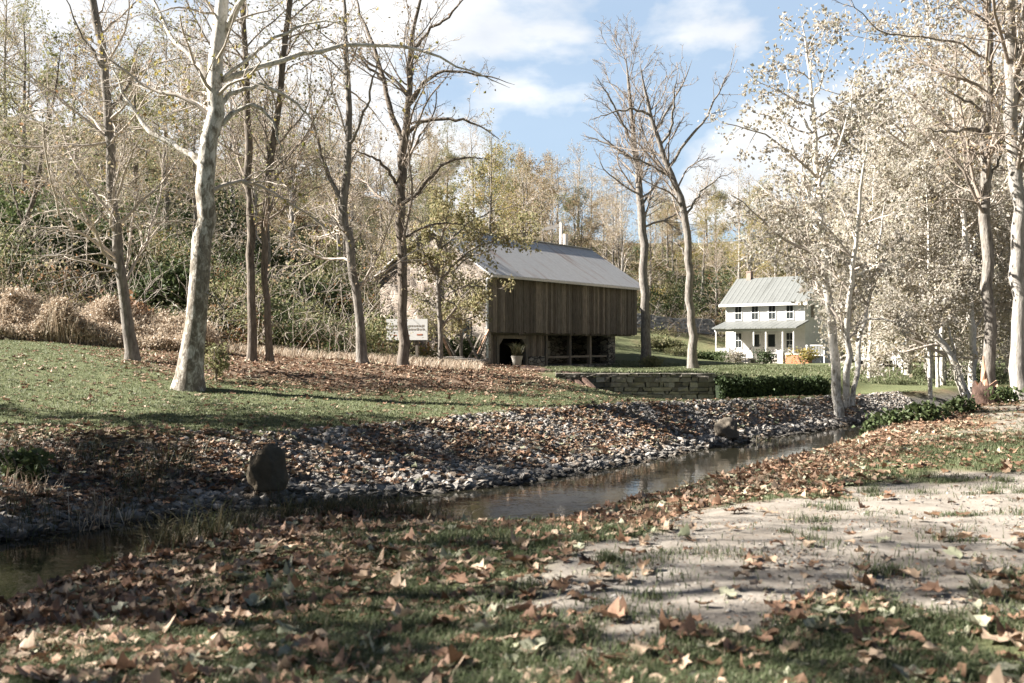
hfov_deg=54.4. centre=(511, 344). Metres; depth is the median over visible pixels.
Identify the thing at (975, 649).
fallen leaf
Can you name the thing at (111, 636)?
fallen leaf
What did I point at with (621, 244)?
bare tree
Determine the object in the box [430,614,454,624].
fallen leaf
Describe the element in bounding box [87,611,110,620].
fallen leaf
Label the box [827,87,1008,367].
pale leaved tree
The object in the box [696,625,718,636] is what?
fallen leaf
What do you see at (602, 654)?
fallen leaf
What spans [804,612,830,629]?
fallen leaf
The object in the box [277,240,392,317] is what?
shrub
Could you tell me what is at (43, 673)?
fallen leaf
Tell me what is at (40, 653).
fallen leaf
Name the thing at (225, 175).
bare tree
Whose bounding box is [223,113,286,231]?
olive tree
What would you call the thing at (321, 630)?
fallen leaf
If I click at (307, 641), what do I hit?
fallen leaf
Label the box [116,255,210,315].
bush
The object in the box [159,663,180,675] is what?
fallen leaf
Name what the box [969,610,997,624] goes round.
fallen leaf
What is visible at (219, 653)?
fallen leaf
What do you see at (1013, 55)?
bank tree
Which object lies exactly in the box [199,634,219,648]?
fallen leaf
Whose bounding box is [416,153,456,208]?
olive tree
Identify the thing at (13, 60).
bare tree
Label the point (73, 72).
tan tree
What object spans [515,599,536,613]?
fallen leaf
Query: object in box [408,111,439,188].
bare tree
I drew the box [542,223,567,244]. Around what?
utility pole
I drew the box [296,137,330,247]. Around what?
olive tree
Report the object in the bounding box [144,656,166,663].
fallen leaf
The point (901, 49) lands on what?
pale leaved tree
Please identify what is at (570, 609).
fallen leaf
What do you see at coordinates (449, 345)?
plank
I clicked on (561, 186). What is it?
bare tree
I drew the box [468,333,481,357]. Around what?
plank
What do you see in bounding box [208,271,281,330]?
shrub
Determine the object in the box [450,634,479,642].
fallen leaf
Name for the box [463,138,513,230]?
olive tree
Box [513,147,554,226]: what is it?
bare tree
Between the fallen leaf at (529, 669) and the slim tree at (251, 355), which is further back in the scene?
the slim tree at (251, 355)
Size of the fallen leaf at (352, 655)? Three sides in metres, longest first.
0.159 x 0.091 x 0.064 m
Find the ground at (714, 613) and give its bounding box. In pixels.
[0,117,1023,682]
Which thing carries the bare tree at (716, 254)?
on the ground at (714, 613)
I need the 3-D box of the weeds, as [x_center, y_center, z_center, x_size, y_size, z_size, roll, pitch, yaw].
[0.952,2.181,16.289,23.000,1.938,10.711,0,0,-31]
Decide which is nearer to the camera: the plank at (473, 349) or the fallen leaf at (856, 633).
the fallen leaf at (856, 633)
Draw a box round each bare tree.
[0,0,51,147]
[0,36,47,85]
[6,15,56,123]
[28,57,65,116]
[59,0,159,248]
[151,23,262,242]
[152,91,237,248]
[153,18,203,155]
[168,14,207,178]
[169,42,228,176]
[190,62,305,268]
[216,108,262,250]
[226,50,311,284]
[236,78,271,198]
[241,82,265,200]
[254,76,340,248]
[271,88,350,268]
[273,73,310,188]
[298,130,376,276]
[302,75,352,239]
[312,123,386,279]
[318,121,393,243]
[341,185,412,301]
[348,170,375,235]
[352,96,392,216]
[356,126,396,243]
[370,150,408,248]
[374,149,432,220]
[385,175,427,255]
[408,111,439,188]
[408,141,458,224]
[413,145,441,214]
[418,132,453,189]
[452,109,487,223]
[494,160,554,238]
[507,170,547,239]
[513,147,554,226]
[525,185,582,244]
[542,151,578,243]
[558,166,594,245]
[561,138,604,246]
[568,157,609,248]
[583,172,639,259]
[583,191,631,266]
[587,171,670,290]
[592,163,634,264]
[599,196,638,268]
[631,197,669,295]
[646,181,671,254]
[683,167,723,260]
[699,216,733,315]
[707,165,766,278]
[749,201,773,277]
[751,166,795,276]
[768,210,806,275]
[770,184,806,275]
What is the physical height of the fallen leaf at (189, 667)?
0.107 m
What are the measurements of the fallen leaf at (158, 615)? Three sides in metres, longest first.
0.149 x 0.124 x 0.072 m
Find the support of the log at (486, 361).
on the ground at (714, 613)
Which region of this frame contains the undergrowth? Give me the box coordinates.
[0,111,1005,362]
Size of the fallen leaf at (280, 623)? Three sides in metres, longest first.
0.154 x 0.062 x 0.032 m
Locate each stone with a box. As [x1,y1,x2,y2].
[3,518,15,523]
[20,523,38,534]
[33,510,50,516]
[47,517,61,524]
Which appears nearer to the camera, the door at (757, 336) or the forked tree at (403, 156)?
the forked tree at (403, 156)
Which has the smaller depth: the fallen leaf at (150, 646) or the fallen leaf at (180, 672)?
the fallen leaf at (180, 672)
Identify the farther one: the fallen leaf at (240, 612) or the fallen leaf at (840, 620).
the fallen leaf at (240, 612)
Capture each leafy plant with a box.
[0,445,59,481]
[851,410,883,435]
[870,407,912,425]
[899,396,953,421]
[941,394,982,411]
[984,385,1023,402]
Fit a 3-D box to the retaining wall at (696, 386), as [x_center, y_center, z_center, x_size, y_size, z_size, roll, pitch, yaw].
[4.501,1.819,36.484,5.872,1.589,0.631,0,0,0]
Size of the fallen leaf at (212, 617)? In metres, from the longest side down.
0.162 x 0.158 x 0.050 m
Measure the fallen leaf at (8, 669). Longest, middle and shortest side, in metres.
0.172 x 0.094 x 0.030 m
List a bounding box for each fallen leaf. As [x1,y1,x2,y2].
[0,631,20,637]
[1,666,38,674]
[2,649,29,658]
[9,629,33,655]
[16,644,34,650]
[16,664,45,677]
[27,643,50,651]
[31,649,48,659]
[37,653,64,664]
[37,668,64,676]
[38,611,49,616]
[40,636,61,644]
[42,640,58,648]
[47,629,71,636]
[52,610,71,622]
[66,629,86,644]
[67,610,80,626]
[74,647,96,657]
[75,600,92,616]
[75,661,97,671]
[79,632,98,639]
[82,622,92,629]
[86,623,110,634]
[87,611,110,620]
[88,619,113,626]
[93,610,115,620]
[98,660,116,668]
[98,668,118,677]
[104,601,127,612]
[104,627,126,644]
[105,656,116,668]
[115,645,140,653]
[115,650,143,671]
[116,630,141,642]
[117,616,133,626]
[136,598,156,604]
[136,644,152,656]
[138,647,150,657]
[139,608,163,621]
[141,662,164,671]
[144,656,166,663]
[145,655,159,671]
[146,648,170,654]
[146,661,168,670]
[148,616,174,635]
[148,652,172,662]
[152,644,184,655]
[156,598,177,607]
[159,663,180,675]
[160,632,179,642]
[167,634,186,645]
[168,647,192,656]
[169,668,200,676]
[175,616,200,625]
[183,661,202,677]
[186,647,203,654]
[190,652,205,664]
[191,644,214,650]
[193,653,221,659]
[198,662,219,680]
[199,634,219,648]
[199,645,234,659]
[202,612,225,625]
[203,647,216,654]
[204,588,228,597]
[213,645,232,654]
[216,629,238,638]
[218,639,235,647]
[220,605,232,614]
[224,604,241,614]
[229,607,251,619]
[230,662,255,673]
[232,667,246,680]
[237,643,251,655]
[238,613,255,620]
[242,646,262,656]
[243,593,266,605]
[243,649,266,656]
[250,607,272,615]
[250,623,271,630]
[255,641,275,648]
[255,666,271,674]
[268,644,283,656]
[271,615,293,622]
[271,654,294,673]
[273,666,294,679]
[275,620,298,628]
[278,643,296,655]
[282,660,309,675]
[286,604,311,614]
[286,655,307,660]
[291,634,301,642]
[291,636,319,653]
[293,632,313,642]
[304,628,327,636]
[309,631,329,641]
[312,637,332,656]
[319,593,343,605]
[324,647,346,667]
[336,663,358,674]
[344,649,360,662]
[361,661,381,676]
[363,630,386,639]
[369,633,389,653]
[383,597,402,608]
[384,621,396,632]
[386,569,405,588]
[390,610,404,618]
[391,643,402,657]
[394,602,413,616]
[394,657,417,667]
[404,654,424,663]
[410,647,433,654]
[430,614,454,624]
[430,647,447,665]
[439,665,466,673]
[442,654,465,670]
[443,643,471,663]
[445,573,468,582]
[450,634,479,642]
[457,587,475,593]
[470,622,496,632]
[475,632,492,643]
[477,602,497,617]
[494,633,517,641]
[495,576,516,581]
[504,603,519,614]
[514,667,551,676]
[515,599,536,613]
[516,636,545,654]
[519,628,541,636]
[519,630,538,645]
[520,646,539,660]
[522,618,539,628]
[532,615,546,622]
[548,620,568,632]
[548,666,572,678]
[554,625,577,631]
[563,589,583,599]
[563,629,575,643]
[567,608,582,615]
[583,603,610,614]
[586,656,604,671]
[587,581,611,591]
[593,667,613,679]
[600,596,624,617]
[600,652,629,659]
[629,637,654,656]
[632,666,646,676]
[648,635,667,649]
[656,609,677,619]
[657,617,681,622]
[659,607,680,631]
[665,652,691,671]
[673,613,698,639]
[676,652,699,665]
[695,656,721,664]
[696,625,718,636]
[698,622,715,632]
[707,637,724,646]
[723,637,742,652]
[740,654,763,676]
[743,650,762,659]
[768,666,791,676]
[769,606,789,616]
[779,638,798,652]
[785,658,807,665]
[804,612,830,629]
[814,605,839,612]
[830,580,854,589]
[830,615,859,626]
[831,625,853,633]
[842,667,872,678]
[848,662,864,676]
[852,621,877,646]
[857,648,886,658]
[857,654,871,663]
[858,600,875,611]
[872,606,894,617]
[878,627,898,637]
[882,618,910,629]
[891,663,925,681]
[899,630,926,641]
[904,666,931,677]
[913,580,943,592]
[917,641,947,652]
[918,667,937,677]
[944,558,964,572]
[944,662,965,677]
[958,643,978,657]
[963,609,990,629]
[964,599,981,609]
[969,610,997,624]
[981,627,1008,641]
[982,553,1002,572]
[983,604,999,613]
[989,662,1020,670]
[995,615,1022,637]
[1000,587,1023,593]
[1000,650,1023,661]
[1005,631,1023,646]
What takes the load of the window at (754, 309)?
in the farmhouse
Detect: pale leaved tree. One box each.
[729,0,1023,378]
[777,9,1011,371]
[788,148,926,377]
[796,176,912,366]
[810,189,934,354]
[813,224,889,360]
[814,66,972,377]
[819,0,1023,378]
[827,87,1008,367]
[846,88,1010,384]
[854,97,1011,377]
[855,155,1010,397]
[855,246,962,356]
[856,181,1009,386]
[863,92,1005,362]
[874,13,1022,371]
[911,49,1010,347]
[931,102,1023,342]
[958,161,1023,368]
[975,167,1023,317]
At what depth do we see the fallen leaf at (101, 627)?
5.69 m
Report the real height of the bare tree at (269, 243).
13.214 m
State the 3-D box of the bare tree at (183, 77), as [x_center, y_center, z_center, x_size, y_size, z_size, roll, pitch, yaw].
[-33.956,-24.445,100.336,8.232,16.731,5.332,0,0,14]
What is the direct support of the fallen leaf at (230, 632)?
on the ground at (714, 613)
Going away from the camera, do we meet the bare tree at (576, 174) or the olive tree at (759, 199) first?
the bare tree at (576, 174)
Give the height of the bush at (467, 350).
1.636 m
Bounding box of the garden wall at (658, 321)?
[637,313,714,333]
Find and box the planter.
[507,343,527,365]
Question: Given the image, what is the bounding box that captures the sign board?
[386,319,427,356]
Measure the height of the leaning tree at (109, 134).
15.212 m
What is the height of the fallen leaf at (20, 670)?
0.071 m
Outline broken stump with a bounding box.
[971,356,999,404]
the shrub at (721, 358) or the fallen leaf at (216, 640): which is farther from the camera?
the shrub at (721, 358)
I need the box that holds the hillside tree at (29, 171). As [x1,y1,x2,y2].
[0,9,113,284]
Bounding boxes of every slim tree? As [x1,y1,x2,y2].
[124,0,340,361]
[175,0,361,360]
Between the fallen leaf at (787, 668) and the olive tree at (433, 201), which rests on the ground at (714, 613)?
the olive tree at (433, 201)
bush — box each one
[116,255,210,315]
[204,341,233,380]
[345,310,420,355]
[435,334,490,358]
[637,354,664,367]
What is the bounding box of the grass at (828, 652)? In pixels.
[0,340,1023,682]
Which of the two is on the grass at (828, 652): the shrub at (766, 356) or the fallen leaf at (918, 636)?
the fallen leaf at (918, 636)
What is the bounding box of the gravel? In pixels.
[452,471,1023,680]
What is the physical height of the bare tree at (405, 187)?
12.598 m
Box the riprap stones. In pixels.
[0,391,915,540]
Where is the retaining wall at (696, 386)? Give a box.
[555,373,715,399]
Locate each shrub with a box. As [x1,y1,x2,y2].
[0,185,94,274]
[22,182,147,280]
[85,288,159,324]
[124,164,259,251]
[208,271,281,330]
[222,224,330,287]
[268,273,366,325]
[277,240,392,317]
[636,336,686,349]
[637,285,697,317]
[662,346,703,356]
[670,267,735,317]
[697,349,742,360]
[713,350,739,361]
[720,349,745,362]
[753,347,778,363]
[783,346,820,364]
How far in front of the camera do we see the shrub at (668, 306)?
101.80 m
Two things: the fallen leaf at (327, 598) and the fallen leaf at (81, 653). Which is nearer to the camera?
the fallen leaf at (81, 653)
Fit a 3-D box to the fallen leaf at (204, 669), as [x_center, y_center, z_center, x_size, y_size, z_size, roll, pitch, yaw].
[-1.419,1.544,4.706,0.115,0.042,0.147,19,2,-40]
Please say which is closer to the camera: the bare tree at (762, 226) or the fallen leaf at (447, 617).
the fallen leaf at (447, 617)
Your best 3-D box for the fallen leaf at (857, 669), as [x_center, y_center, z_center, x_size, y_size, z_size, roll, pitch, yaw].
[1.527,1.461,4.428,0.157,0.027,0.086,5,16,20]
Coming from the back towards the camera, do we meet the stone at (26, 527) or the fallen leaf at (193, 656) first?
the stone at (26, 527)
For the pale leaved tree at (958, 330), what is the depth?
58.90 m
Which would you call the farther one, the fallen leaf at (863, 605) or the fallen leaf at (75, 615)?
the fallen leaf at (75, 615)
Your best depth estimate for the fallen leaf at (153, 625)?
5.62 m
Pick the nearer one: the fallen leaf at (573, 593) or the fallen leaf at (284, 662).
the fallen leaf at (284, 662)
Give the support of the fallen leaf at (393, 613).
on the ground at (714, 613)
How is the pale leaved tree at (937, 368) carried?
on the ground at (714, 613)
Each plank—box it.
[443,334,455,355]
[443,337,451,355]
[452,333,466,355]
[466,336,478,358]
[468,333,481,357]
[474,329,488,357]
[479,331,489,358]
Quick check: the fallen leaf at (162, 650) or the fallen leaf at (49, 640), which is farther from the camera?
the fallen leaf at (49, 640)
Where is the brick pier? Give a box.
[785,354,811,363]
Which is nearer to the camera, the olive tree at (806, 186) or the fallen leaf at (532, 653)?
the fallen leaf at (532, 653)
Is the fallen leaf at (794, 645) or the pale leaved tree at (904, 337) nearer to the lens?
the fallen leaf at (794, 645)
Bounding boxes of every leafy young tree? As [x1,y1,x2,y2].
[373,163,546,360]
[407,225,495,357]
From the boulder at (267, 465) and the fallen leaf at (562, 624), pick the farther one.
the boulder at (267, 465)
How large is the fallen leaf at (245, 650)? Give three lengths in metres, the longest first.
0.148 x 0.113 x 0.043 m
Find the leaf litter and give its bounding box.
[0,338,1023,682]
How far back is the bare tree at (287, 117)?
119.07 m
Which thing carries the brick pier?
on the ground at (714, 613)
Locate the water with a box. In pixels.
[0,423,887,604]
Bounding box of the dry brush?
[0,263,482,371]
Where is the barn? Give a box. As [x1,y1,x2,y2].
[370,225,639,366]
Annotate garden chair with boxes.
[892,349,911,372]
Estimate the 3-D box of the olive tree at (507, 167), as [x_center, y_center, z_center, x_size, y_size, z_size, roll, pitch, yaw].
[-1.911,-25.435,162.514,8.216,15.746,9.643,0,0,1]
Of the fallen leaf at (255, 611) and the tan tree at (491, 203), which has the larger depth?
the tan tree at (491, 203)
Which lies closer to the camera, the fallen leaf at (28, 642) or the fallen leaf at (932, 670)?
the fallen leaf at (932, 670)
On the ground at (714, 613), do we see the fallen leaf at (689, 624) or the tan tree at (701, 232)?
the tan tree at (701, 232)
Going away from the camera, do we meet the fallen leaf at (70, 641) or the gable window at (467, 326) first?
the fallen leaf at (70, 641)
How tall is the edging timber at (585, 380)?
0.661 m
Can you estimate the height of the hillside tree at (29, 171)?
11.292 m
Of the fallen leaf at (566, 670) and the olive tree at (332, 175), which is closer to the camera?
the fallen leaf at (566, 670)
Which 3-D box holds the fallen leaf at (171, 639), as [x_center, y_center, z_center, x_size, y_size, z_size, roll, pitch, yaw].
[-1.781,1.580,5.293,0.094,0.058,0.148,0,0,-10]
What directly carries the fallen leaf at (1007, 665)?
on the grass at (828, 652)
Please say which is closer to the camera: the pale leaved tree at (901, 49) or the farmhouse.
the pale leaved tree at (901, 49)
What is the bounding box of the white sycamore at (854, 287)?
[697,3,920,417]
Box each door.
[751,333,760,357]
[767,332,776,357]
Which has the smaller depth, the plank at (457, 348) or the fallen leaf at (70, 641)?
the fallen leaf at (70, 641)
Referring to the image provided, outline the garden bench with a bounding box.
[806,345,824,362]
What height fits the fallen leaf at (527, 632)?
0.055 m
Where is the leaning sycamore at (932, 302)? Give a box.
[853,135,1000,399]
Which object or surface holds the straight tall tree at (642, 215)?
on the ground at (714, 613)
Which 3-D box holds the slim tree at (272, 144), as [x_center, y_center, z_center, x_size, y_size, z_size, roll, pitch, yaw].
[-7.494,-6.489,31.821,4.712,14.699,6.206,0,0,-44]
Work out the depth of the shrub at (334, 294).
45.60 m
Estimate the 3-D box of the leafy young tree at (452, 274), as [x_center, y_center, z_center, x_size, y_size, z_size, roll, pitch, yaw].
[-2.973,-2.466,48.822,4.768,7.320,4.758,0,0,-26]
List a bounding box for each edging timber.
[515,365,571,381]
[524,365,583,384]
[532,366,595,387]
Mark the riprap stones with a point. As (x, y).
(484, 475)
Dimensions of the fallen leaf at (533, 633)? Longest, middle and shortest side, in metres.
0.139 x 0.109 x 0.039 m
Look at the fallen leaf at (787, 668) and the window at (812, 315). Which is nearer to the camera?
the fallen leaf at (787, 668)
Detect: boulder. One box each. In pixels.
[246,443,288,491]
[714,417,738,437]
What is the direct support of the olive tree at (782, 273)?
on the ground at (714, 613)
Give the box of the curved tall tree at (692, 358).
[591,43,739,367]
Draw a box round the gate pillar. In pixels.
[776,350,785,362]
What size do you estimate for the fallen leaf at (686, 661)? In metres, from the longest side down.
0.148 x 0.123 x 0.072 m
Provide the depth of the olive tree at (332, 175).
101.81 m
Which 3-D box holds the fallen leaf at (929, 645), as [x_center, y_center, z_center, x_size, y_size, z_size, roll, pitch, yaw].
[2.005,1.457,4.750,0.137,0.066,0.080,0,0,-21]
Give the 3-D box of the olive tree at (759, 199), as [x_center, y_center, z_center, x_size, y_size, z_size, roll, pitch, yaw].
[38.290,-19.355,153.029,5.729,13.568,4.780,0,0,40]
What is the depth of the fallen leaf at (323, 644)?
4.85 m
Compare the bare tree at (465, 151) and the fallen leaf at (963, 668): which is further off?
the bare tree at (465, 151)
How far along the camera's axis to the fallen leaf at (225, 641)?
5.16 m
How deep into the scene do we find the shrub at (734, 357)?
72.82 m
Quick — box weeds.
[0,420,885,557]
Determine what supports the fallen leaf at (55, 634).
on the ground at (714, 613)
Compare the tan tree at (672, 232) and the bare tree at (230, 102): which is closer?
the bare tree at (230, 102)
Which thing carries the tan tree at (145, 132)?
on the ground at (714, 613)
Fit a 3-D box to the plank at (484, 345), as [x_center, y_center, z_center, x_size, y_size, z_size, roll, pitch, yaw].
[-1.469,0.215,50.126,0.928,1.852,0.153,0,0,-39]
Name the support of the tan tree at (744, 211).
on the ground at (714, 613)
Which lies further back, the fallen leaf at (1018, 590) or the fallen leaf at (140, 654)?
the fallen leaf at (1018, 590)
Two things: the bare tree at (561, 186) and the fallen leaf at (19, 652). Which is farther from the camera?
the bare tree at (561, 186)
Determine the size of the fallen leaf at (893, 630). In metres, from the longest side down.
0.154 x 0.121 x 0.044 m
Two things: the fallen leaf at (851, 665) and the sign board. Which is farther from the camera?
the sign board
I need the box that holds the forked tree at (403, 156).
[316,0,513,365]
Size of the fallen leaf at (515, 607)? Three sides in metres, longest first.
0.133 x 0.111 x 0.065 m
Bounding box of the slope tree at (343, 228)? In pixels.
[244,0,428,363]
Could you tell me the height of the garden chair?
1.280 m
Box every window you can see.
[457,319,470,337]
[734,306,741,320]
[734,332,741,347]
[751,306,758,319]
[768,305,775,319]
[786,305,793,319]
[786,332,792,348]
[810,304,814,317]
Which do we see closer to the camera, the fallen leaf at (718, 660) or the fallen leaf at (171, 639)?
the fallen leaf at (718, 660)
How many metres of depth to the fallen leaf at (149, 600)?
6.36 m
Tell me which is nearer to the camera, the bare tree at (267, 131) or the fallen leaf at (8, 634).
the fallen leaf at (8, 634)
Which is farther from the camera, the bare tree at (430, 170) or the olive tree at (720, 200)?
the olive tree at (720, 200)
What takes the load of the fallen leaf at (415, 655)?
on the grass at (828, 652)
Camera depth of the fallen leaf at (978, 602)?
5.48 m
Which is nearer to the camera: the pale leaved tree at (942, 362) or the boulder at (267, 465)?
the boulder at (267, 465)
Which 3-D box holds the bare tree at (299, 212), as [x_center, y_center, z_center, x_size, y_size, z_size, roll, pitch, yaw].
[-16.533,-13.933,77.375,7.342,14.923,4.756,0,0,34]
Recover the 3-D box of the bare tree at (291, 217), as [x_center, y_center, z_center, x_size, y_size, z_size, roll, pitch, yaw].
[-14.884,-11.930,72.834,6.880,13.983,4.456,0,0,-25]
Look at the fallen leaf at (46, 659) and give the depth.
5.11 m
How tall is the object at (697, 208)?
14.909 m
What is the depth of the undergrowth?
44.22 m
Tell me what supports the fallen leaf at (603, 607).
on the ground at (714, 613)
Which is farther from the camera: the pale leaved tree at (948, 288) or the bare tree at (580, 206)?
the bare tree at (580, 206)
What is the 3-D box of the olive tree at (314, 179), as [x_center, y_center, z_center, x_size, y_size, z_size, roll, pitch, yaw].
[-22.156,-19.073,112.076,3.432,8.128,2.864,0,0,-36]
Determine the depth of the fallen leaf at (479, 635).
4.95 m
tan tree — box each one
[0,8,26,90]
[36,21,129,183]
[80,84,168,199]
[119,80,162,178]
[259,149,315,245]
[301,98,342,198]
[405,128,457,212]
[454,108,535,233]
[479,145,552,235]
[491,148,557,238]
[522,150,572,240]
[527,163,571,241]
[559,194,614,261]
[588,193,636,257]
[647,179,681,260]
[652,184,691,267]
[657,185,681,238]
[659,207,700,271]
[674,175,733,294]
[720,165,767,270]
[724,198,780,286]
[823,159,842,211]
[825,200,840,229]
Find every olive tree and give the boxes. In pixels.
[0,0,101,197]
[78,5,232,250]
[97,35,162,198]
[118,88,157,172]
[218,103,253,197]
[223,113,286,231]
[264,135,302,231]
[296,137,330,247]
[301,143,323,205]
[312,143,351,227]
[349,169,377,251]
[374,138,452,253]
[375,198,425,270]
[385,190,452,251]
[387,169,437,229]
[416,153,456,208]
[417,189,448,221]
[420,109,480,221]
[438,141,461,207]
[456,128,513,231]
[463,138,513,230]
[472,144,532,226]
[475,142,522,217]
[489,158,544,236]
[554,180,591,246]
[698,178,730,267]
[732,174,772,238]
[740,175,773,259]
[754,226,788,277]
[796,173,814,231]
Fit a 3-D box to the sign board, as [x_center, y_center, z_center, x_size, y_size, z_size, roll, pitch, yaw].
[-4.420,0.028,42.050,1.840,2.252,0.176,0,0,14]
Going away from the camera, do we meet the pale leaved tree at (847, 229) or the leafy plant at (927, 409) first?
the leafy plant at (927, 409)
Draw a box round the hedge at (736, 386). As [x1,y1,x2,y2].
[713,373,830,398]
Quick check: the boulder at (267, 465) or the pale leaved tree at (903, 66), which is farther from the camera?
the pale leaved tree at (903, 66)
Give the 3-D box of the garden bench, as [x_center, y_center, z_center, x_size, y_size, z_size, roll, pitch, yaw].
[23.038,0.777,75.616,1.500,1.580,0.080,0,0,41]
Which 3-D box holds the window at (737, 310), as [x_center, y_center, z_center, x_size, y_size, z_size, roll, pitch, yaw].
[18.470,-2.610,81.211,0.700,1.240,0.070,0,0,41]
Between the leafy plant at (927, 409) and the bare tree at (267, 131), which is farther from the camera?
the bare tree at (267, 131)
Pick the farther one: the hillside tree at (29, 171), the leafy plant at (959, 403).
the hillside tree at (29, 171)
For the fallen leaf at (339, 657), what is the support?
on the grass at (828, 652)
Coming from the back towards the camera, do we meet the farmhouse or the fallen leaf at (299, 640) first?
the farmhouse
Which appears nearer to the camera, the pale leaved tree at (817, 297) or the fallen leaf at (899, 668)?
the fallen leaf at (899, 668)
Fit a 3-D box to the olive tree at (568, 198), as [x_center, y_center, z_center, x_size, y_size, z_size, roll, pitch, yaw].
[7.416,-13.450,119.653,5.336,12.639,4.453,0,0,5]
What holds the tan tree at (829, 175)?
on the ground at (714, 613)
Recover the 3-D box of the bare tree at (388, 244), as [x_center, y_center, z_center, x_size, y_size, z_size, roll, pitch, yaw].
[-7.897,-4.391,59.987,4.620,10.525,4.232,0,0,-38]
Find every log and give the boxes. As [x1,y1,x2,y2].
[443,356,462,360]
[455,358,475,362]
[468,359,488,363]
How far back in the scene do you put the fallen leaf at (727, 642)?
4.77 m
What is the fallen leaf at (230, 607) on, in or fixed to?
on the ground at (714, 613)
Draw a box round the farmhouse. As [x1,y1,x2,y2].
[712,271,830,362]
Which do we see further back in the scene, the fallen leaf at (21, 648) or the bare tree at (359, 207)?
the bare tree at (359, 207)
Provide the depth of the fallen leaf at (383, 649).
4.85 m
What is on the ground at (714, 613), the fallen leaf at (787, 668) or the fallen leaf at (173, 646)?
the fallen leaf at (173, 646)
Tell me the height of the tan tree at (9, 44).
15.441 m
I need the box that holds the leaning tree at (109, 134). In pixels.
[0,0,261,360]
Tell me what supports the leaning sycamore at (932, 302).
on the ground at (714, 613)
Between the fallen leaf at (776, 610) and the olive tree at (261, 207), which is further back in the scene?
the olive tree at (261, 207)
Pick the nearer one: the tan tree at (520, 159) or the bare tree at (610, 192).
the tan tree at (520, 159)
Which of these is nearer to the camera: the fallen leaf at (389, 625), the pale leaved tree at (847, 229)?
the fallen leaf at (389, 625)
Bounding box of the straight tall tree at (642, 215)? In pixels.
[581,14,723,366]
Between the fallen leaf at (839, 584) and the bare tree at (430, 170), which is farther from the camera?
the bare tree at (430, 170)
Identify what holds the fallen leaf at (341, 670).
on the grass at (828, 652)
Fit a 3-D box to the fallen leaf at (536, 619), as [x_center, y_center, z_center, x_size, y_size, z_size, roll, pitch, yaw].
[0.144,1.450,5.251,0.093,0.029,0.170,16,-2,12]
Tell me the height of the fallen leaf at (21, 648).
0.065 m
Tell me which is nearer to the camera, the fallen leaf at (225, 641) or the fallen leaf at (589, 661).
the fallen leaf at (589, 661)
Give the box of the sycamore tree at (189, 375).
[55,0,509,391]
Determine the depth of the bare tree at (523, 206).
93.14 m
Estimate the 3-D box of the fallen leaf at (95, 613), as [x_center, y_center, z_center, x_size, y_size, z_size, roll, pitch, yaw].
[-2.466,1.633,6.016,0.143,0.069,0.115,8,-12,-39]
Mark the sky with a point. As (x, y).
(546, 49)
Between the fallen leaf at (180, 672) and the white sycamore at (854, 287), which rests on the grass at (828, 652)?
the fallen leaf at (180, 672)
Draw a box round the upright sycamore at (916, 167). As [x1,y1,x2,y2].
[849,50,1023,392]
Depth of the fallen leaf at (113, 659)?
4.95 m
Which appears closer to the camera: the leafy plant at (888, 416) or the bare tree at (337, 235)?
the leafy plant at (888, 416)
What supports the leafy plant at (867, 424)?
on the ground at (714, 613)
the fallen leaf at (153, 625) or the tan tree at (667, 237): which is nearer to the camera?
the fallen leaf at (153, 625)
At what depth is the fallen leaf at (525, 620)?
5.22 m
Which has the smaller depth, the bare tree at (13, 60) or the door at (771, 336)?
the bare tree at (13, 60)
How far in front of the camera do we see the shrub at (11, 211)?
41.16 m
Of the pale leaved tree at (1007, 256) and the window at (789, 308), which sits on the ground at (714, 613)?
the pale leaved tree at (1007, 256)
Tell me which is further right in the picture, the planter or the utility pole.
the utility pole
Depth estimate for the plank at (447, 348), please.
49.31 m
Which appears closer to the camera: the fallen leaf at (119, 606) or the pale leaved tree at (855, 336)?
the fallen leaf at (119, 606)
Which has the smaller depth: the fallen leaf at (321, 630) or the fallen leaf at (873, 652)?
the fallen leaf at (873, 652)
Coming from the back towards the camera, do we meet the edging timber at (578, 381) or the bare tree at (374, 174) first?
the bare tree at (374, 174)
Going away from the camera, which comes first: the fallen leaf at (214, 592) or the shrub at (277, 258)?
the fallen leaf at (214, 592)
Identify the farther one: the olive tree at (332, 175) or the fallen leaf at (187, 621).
the olive tree at (332, 175)
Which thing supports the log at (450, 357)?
on the ground at (714, 613)
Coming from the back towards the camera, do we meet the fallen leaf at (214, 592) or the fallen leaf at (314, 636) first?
the fallen leaf at (214, 592)
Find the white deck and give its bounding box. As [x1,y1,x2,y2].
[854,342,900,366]
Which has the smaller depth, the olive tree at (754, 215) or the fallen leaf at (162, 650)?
the fallen leaf at (162, 650)
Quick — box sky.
[0,0,1023,242]
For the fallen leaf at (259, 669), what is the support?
on the grass at (828, 652)
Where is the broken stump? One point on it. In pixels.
(979, 389)
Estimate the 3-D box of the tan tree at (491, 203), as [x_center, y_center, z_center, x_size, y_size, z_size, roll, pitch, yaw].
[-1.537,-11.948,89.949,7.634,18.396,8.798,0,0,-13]
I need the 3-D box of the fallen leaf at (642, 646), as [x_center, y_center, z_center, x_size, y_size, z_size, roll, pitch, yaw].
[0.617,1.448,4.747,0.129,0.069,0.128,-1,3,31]
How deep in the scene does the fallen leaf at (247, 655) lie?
4.98 m
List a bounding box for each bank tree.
[832,0,1023,384]
[888,0,1023,400]
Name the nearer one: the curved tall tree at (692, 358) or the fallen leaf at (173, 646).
the fallen leaf at (173, 646)
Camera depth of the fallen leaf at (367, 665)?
4.56 m
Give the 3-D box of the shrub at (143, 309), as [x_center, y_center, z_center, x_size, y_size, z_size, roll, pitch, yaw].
[-14.534,-1.157,36.933,2.917,1.854,2.519,0,0,0]

